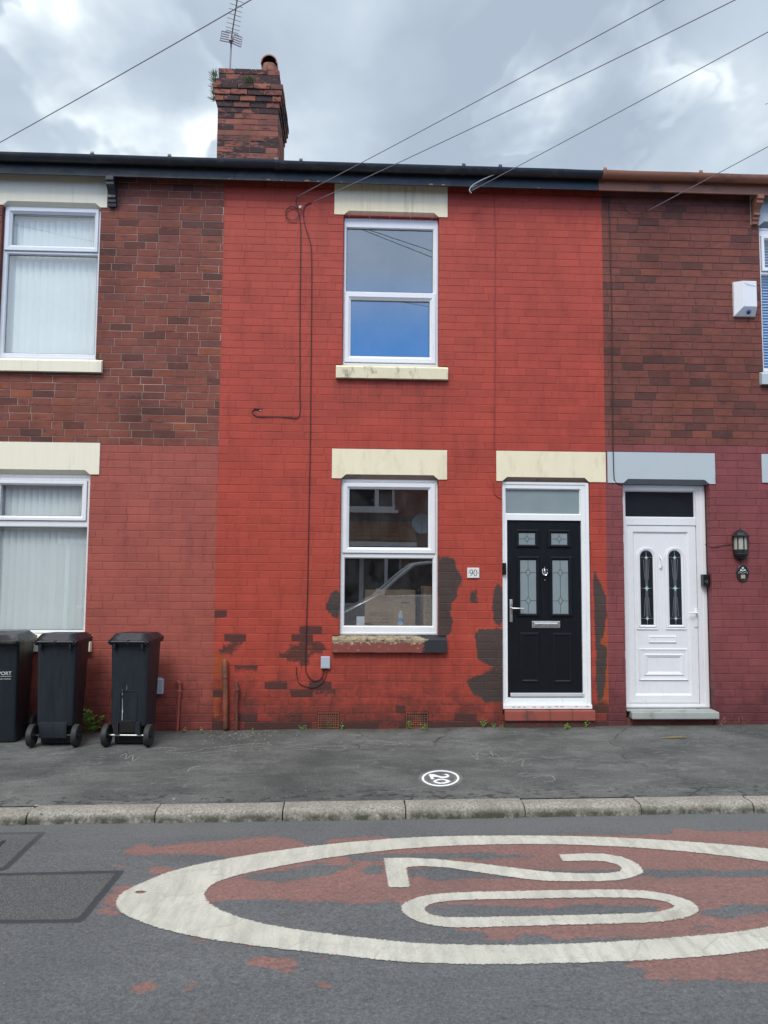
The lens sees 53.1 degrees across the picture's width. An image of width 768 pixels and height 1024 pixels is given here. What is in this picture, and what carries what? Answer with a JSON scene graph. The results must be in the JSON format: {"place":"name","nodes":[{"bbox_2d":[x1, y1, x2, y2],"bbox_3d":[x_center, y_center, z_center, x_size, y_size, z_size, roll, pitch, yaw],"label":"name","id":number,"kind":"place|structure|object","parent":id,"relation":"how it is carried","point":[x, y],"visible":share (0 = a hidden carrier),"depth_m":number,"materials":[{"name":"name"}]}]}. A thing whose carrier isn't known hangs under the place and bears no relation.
{"place":"outdoors","nodes":[
{"label":"outdoors","id":0,"kind":"place"},
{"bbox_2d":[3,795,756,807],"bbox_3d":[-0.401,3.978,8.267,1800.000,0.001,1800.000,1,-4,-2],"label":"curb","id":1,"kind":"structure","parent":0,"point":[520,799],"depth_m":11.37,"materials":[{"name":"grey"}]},
{"bbox_2d":[0,813,767,1023],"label":"road","id":2,"kind":"structure","parent":0,"point":[649,919],"depth_m":4.02,"materials":[{"name":"grey asphalt"}]},
{"bbox_2d":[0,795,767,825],"bbox_3d":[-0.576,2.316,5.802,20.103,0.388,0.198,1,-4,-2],"label":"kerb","id":3,"kind":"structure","parent":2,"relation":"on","point":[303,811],"depth_m":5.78,"materials":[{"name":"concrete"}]},
{"bbox_2d":[0,724,767,806],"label":"pavement","id":4,"kind":"structure","parent":0,"point":[187,767],"depth_m":6.92,"materials":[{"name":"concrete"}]},
{"bbox_2d":[0,630,37,741],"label":"wheelie bin","id":5,"kind":"object","parent":4,"relation":"on","point":[16,652],"visible":0.93,"depth_m":7.78,"materials":[{"name":"grey plastic"}]},
{"bbox_2d":[25,632,92,746],"bbox_3d":[-3.273,1.780,7.826,0.489,1.108,0.573,1,-4,-3],"label":"wheelie bin","id":6,"kind":"object","parent":4,"relation":"on","point":[62,662],"visible":1,"depth_m":7.64,"materials":[{"name":"grey plastic"}]},
{"bbox_2d":[82,709,104,732],"bbox_3d":[-3.111,2.219,8.211,0.249,0.279,0.141,1,-4,-2],"label":"weed","id":7,"kind":"object","parent":4,"relation":"on","point":[88,723],"visible":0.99,"depth_m":8.21,"materials":[{"name":"green plant"}]},
{"bbox_2d":[100,632,163,746],"bbox_3d":[-2.533,1.779,7.834,0.479,1.108,0.583,0,-4,1],"label":"wheelie bin","id":8,"kind":"object","parent":4,"relation":"on","point":[135,662],"visible":1,"depth_m":7.64,"materials":[{"name":"grey plastic"}]},
{"bbox_2d":[0,54,288,731],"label":"terraced house","id":9,"kind":"structure","parent":4,"relation":"on","point":[120,425],"depth_m":8.54,"materials":[{"name":"brick"}]},
{"bbox_2d":[0,485,86,629],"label":"vertical blind","id":10,"kind":"object","parent":9,"relation":"attached to","point":[42,577],"visible":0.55,"depth_m":8.54,"materials":[{"name":"white fabric"}]},
{"bbox_2d":[0,474,90,633],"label":"window","id":11,"kind":"structure","parent":9,"relation":"in","point":[6,521],"depth_m":8.48,"materials":[{"name":"white plastic"}]},
{"bbox_2d":[0,207,100,359],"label":"window","id":12,"kind":"structure","parent":9,"relation":"in","point":[9,249],"depth_m":8.68,"materials":[{"name":"plastic"}]},
{"bbox_2d":[6,217,96,354],"bbox_3d":[-3.748,-2.553,8.778,1.052,1.645,0.040,1,-4,-2],"label":"vertical blind","id":13,"kind":"object","parent":9,"relation":"attached to","point":[51,305],"visible":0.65,"depth_m":8.77,"materials":[{"name":"white fabric"}]},
{"bbox_2d":[157,678,163,693],"bbox_3d":[-2.430,1.876,8.303,0.097,0.169,0.059,1,-4,-2],"label":"meter box","id":14,"kind":"object","parent":9,"relation":"attached to","point":[160,687],"visible":0.59,"depth_m":8.28,"materials":[{"name":"grey plastic"}]},
{"bbox_2d":[209,68,217,101],"bbox_3d":[-2.527,-6.359,11.438,0.221,0.510,0.214,-3,-6,41],"label":"fern","id":15,"kind":"object","parent":9,"relation":"attached to","point":[213,74],"visible":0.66,"depth_m":11.43,"materials":[{"name":"green plant"}]},
{"bbox_2d":[220,0,243,68],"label":"television aerial","id":16,"kind":"object","parent":9,"relation":"attached to","point":[231,37],"visible":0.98,"depth_m":11.61,"materials":[{"name":"metal"}]},
{"bbox_2d":[242,73,256,82],"bbox_3d":[-1.976,-6.372,11.297,0.230,0.113,0.144,1,-4,-2],"label":"fern","id":17,"kind":"object","parent":9,"relation":"attached to","point":[250,79],"visible":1,"depth_m":11.29,"materials":[{"name":"green plant"}]},
{"bbox_2d":[174,679,181,731],"bbox_3d":[-2.224,2.084,8.287,0.082,0.557,0.040,1,-4,-2],"label":"gas riser","id":18,"kind":"object","parent":4,"relation":"on","point":[179,683],"visible":1,"depth_m":8.28,"materials":[{"name":"metal"}]},
{"bbox_2d":[222,659,227,729],"bbox_3d":[-1.719,1.969,8.313,0.080,0.755,0.066,1,-4,-2],"label":"cable duct","id":19,"kind":"object","parent":4,"relation":"on","point":[225,689],"visible":1,"depth_m":8.29,"materials":[{"name":"brown metal"}]},
{"bbox_2d":[234,681,238,730],"bbox_3d":[-1.593,2.095,8.305,0.055,0.535,0.051,1,-4,-2],"label":"old pipe","id":20,"kind":"object","parent":4,"relation":"on","point":[236,686],"visible":1,"depth_m":8.29,"materials":[{"name":"brown metal"}]},
{"bbox_2d":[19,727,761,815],"bbox_3d":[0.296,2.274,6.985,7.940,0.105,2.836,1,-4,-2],"label":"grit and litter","id":21,"kind":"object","parent":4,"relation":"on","point":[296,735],"visible":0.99,"depth_m":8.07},
{"bbox_2d":[212,158,608,729],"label":"terraced house","id":22,"kind":"structure","parent":4,"relation":"on","point":[406,460],"depth_m":8.67,"materials":[{"name":"red brick"}]},
{"bbox_2d":[252,197,300,417],"bbox_3d":[-1.198,-2.328,8.687,0.544,2.559,0.022,1,-4,-2],"label":"wall cable","id":23,"kind":"object","parent":22,"relation":"attached to","point":[299,317],"depth_m":8.69,"materials":[{"name":"black plastic"}]},
{"bbox_2d":[296,667,326,687],"bbox_3d":[-0.790,1.804,8.399,0.346,0.226,0.009,1,-4,-2],"label":"wall cable","id":24,"kind":"object","parent":22,"relation":"attached to","point":[307,686],"depth_m":8.39,"materials":[{"name":"black plastic"}]},
{"bbox_2d":[303,202,324,680],"bbox_3d":[-0.787,-0.847,8.601,0.312,5.408,0.010,1,-4,-2],"label":"wall cable","id":25,"kind":"object","parent":22,"relation":"attached to","point":[310,447],"depth_m":8.59,"materials":[{"name":"black plastic"}]},
{"bbox_2d":[321,656,329,668],"bbox_3d":[-0.640,1.645,8.411,0.102,0.130,0.037,1,-4,-2],"label":"junction box","id":26,"kind":"object","parent":22,"relation":"attached to","point":[325,662],"visible":1,"depth_m":8.39,"materials":[{"name":"grey plastic"}]},
{"bbox_2d":[356,616,364,624],"bbox_3d":[-0.265,1.229,8.659,0.091,0.109,0.081,1,-4,-2],"label":"tissue pack","id":27,"kind":"object","parent":22,"relation":"on","point":[360,620],"visible":0.85,"depth_m":8.63,"materials":[{"name":"white paper"}]},
{"bbox_2d":[339,479,437,634],"bbox_3d":[0.056,0.502,8.624,1.089,1.733,0.078,1,-4,-2],"label":"window","id":28,"kind":"structure","parent":22,"relation":"in","point":[346,552],"depth_m":8.60,"materials":[{"name":"white plastic"}]},
{"bbox_2d":[364,589,414,624],"bbox_3d":[0.060,1.554,9.090,0.589,1.262,0.403,1,-4,-2],"label":"cardboard box","id":29,"kind":"object","parent":22,"relation":"in","point":[383,607],"visible":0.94,"depth_m":8.93,"materials":[{"name":"brown cardboard"}]},
{"bbox_2d":[343,218,437,366],"bbox_3d":[0.077,-2.524,8.851,1.089,1.734,0.078,1,-4,-2],"label":"window","id":30,"kind":"structure","parent":22,"relation":"in","point":[374,224],"depth_m":8.82,"materials":[{"name":"white plastic"}]},
{"bbox_2d":[421,586,437,633],"bbox_3d":[0.565,1.533,9.069,0.236,1.309,0.352,1,-4,-2],"label":"cardboard box","id":31,"kind":"object","parent":22,"relation":"in","point":[426,605],"visible":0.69,"depth_m":8.93,"materials":[{"name":"brown cardboard"}]},
{"bbox_2d":[467,568,478,577],"bbox_3d":[0.994,0.677,8.565,0.134,0.112,0.017,1,-4,-2],"label":"number plate","id":32,"kind":"object","parent":22,"relation":"attached to","point":[472,572],"visible":1,"depth_m":8.56,"materials":[{"name":"white plastic"}]},
{"bbox_2d":[469,175,492,192],"bbox_3d":[1.159,-3.728,8.682,0.400,0.282,0.011,1,-4,-2],"label":"lead in cable","id":33,"kind":"object","parent":22,"relation":"attached to","point":[478,181],"visible":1,"depth_m":8.67,"materials":[{"name":"grey plastic"}]},
{"bbox_2d":[494,196,495,448],"bbox_3d":[1.267,-2.184,8.796,0.028,2.954,0.009,1,-4,-2],"label":"wall cable","id":34,"kind":"object","parent":22,"relation":"attached to","point":[495,322],"depth_m":8.80,"materials":[{"name":"plastic"}]},
{"bbox_2d":[502,563,505,574],"bbox_3d":[1.346,0.635,8.606,0.039,0.131,0.030,1,-4,-2],"label":"door bell","id":35,"kind":"object","parent":22,"relation":"attached to","point":[503,568],"depth_m":8.59,"materials":[{"name":"black plastic"}]},
{"bbox_2d":[507,520,583,696],"bbox_3d":[1.810,1.078,8.623,0.855,1.966,0.111,1,-4,-2],"label":"door","id":36,"kind":"structure","parent":22,"relation":"in","point":[544,631],"depth_m":8.63,"materials":[{"name":"black plastic"}]},
{"bbox_2d":[598,167,767,725],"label":"terraced house","id":37,"kind":"structure","parent":4,"relation":"on","point":[690,408],"depth_m":8.82,"materials":[{"name":"brick"}]},
{"bbox_2d":[608,203,622,484],"bbox_3d":[2.662,-1.953,8.838,0.120,3.308,0.019,1,-4,-8],"label":"wall cable","id":38,"kind":"object","parent":37,"relation":"attached to","point":[612,347],"depth_m":8.83,"materials":[{"name":"black plastic"}]},
{"bbox_2d":[627,525,698,702],"bbox_3d":[3.178,1.156,8.752,0.801,2.008,0.105,1,-4,-2],"label":"door","id":39,"kind":"structure","parent":37,"relation":"in","point":[663,611],"depth_m":8.77,"materials":[{"name":"white plastic"}]},
{"bbox_2d":[701,574,709,585],"bbox_3d":[3.659,0.777,8.755,0.074,0.133,0.076,1,-4,-2],"label":"doorbell camera","id":40,"kind":"object","parent":37,"relation":"attached to","point":[705,579],"visible":1,"depth_m":8.72,"materials":[{"name":"black plastic"}]},
{"bbox_2d":[731,528,749,561],"bbox_3d":[4.038,0.372,8.673,0.199,0.390,0.119,1,-4,-2],"label":"wall lantern","id":41,"kind":"object","parent":37,"relation":"attached to","point":[740,545],"depth_m":8.65,"materials":[{"name":"black paint"}]},
{"bbox_2d":[736,565,748,581],"bbox_3d":[4.058,0.694,8.702,0.142,0.192,0.015,1,-4,-2],"label":"number plaque","id":42,"kind":"object","parent":37,"relation":"attached to","point":[742,572],"visible":1,"depth_m":8.70,"materials":[{"name":"black paint"}]},
{"bbox_2d":[732,281,756,316],"bbox_3d":[4.180,-2.470,8.899,0.249,0.407,0.104,1,-4,-2],"label":"alarm box","id":43,"kind":"object","parent":37,"relation":"attached to","point":[744,296],"visible":1,"depth_m":8.86,"materials":[{"name":"white plastic"}]},
{"bbox_2d":[759,228,767,371],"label":"window","id":44,"kind":"structure","parent":37,"relation":"in","point":[763,232],"depth_m":9.05,"materials":[{"name":"white plastic"}]},
{"bbox_2d":[761,242,767,367],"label":"venetian blind","id":45,"kind":"object","parent":37,"relation":"attached to","point":[765,311],"depth_m":9.12,"materials":[{"name":"white plastic"}]},
{"bbox_2d":[0,0,767,174],"label":"sky","id":46,"kind":"structure","parent":0,"point":[359,78],"materials":[{"name":"grey"}]},
{"bbox_2d":[658,736,686,738],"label":"dry grass","id":47,"kind":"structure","parent":0,"point":[673,737],"depth_m":7.93,"materials":[{"name":"beige plant"}]},
{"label":"opposite pavement","id":48,"kind":"structure","parent":0,"visible":0},
{"bbox_3d":[12.651,-2.365,-2.625,0.400,8.600,0.278,1,-4,-2],"label":"telegraph pole","id":49,"kind":"object","parent":48,"relation":"on","visible":0},
{"bbox_2d":[0,0,250,142],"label":"overhead line","id":50,"kind":"object","parent":49,"relation":"attached to","point":[130,68],"visible":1,"depth_m":6.64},
{"bbox_2d":[296,0,663,196],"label":"overhead line","id":51,"kind":"object","parent":49,"relation":"attached to","point":[490,93],"visible":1,"depth_m":7.11,"materials":[{"name":"black rubber"}]},
{"bbox_2d":[313,0,734,201],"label":"overhead line","id":52,"kind":"object","parent":49,"relation":"attached to","point":[538,96],"visible":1,"depth_m":6.90,"materials":[{"name":"black rubber"}]},
{"bbox_2d":[472,32,767,190],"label":"overhead line","id":53,"kind":"object","parent":49,"relation":"attached to","point":[627,107],"visible":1,"depth_m":7.37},
{"bbox_2d":[648,146,767,210],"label":"overhead line","id":54,"kind":"object","parent":49,"relation":"attached to","point":[709,177],"visible":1,"depth_m":8.37,"materials":[{"name":"black rubber"}]}
]}

